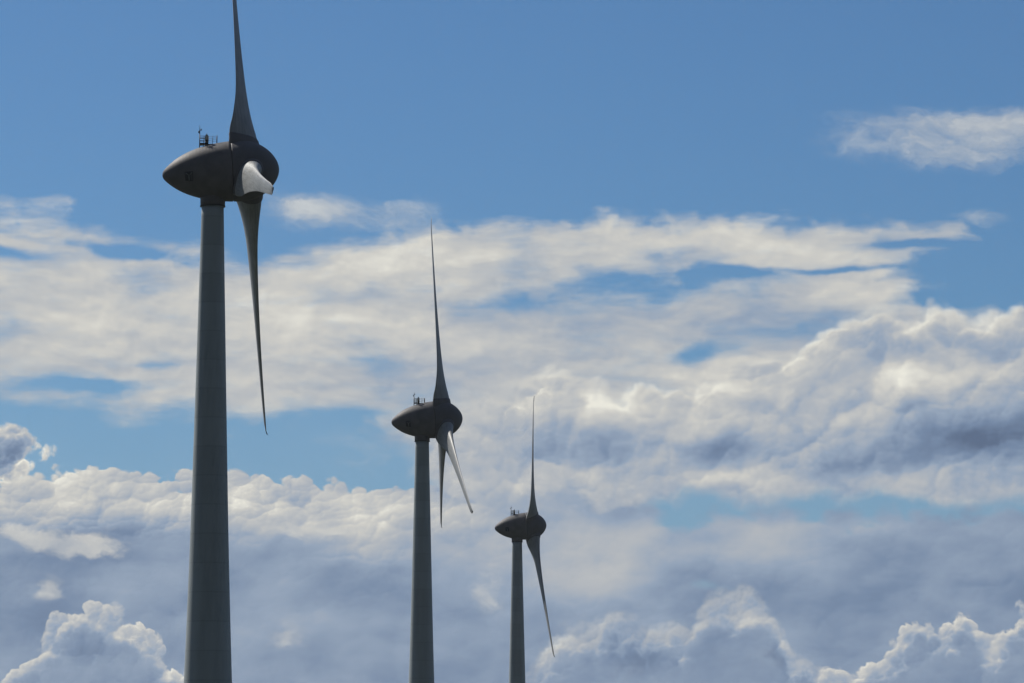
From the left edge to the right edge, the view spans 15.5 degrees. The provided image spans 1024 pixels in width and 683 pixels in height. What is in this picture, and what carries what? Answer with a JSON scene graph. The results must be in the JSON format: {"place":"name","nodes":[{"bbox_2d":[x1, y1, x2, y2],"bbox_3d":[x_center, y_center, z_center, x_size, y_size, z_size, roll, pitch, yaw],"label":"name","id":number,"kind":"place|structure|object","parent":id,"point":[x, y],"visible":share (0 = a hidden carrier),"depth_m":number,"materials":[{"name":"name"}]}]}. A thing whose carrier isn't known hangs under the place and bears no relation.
{"place":"outdoors","nodes":[
{"label":"outdoors","id":0,"kind":"place"},
{"bbox_2d":[162,0,278,682],"bbox_3d":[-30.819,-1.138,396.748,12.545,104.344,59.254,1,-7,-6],"label":"wind turbine","id":1,"kind":"object","parent":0,"point":[240,167],"visible":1,"depth_m":400.08,"materials":[{"name":"metal"}]},
{"bbox_2d":[391,218,472,682],"bbox_3d":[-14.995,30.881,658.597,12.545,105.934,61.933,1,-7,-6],"label":"wind turbine","id":2,"kind":"object","parent":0,"point":[439,417],"visible":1,"depth_m":656.78,"materials":[{"name":"metal"}]},
{"bbox_2d":[0,0,1023,682],"label":"sky","id":3,"kind":"structure","parent":0,"point":[752,271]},
{"bbox_2d":[495,396,554,682],"bbox_3d":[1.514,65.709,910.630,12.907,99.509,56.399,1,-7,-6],"label":"wind turbine","id":4,"kind":"object","parent":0,"point":[529,526],"visible":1,"depth_m":902.45,"materials":[{"name":"metal"}]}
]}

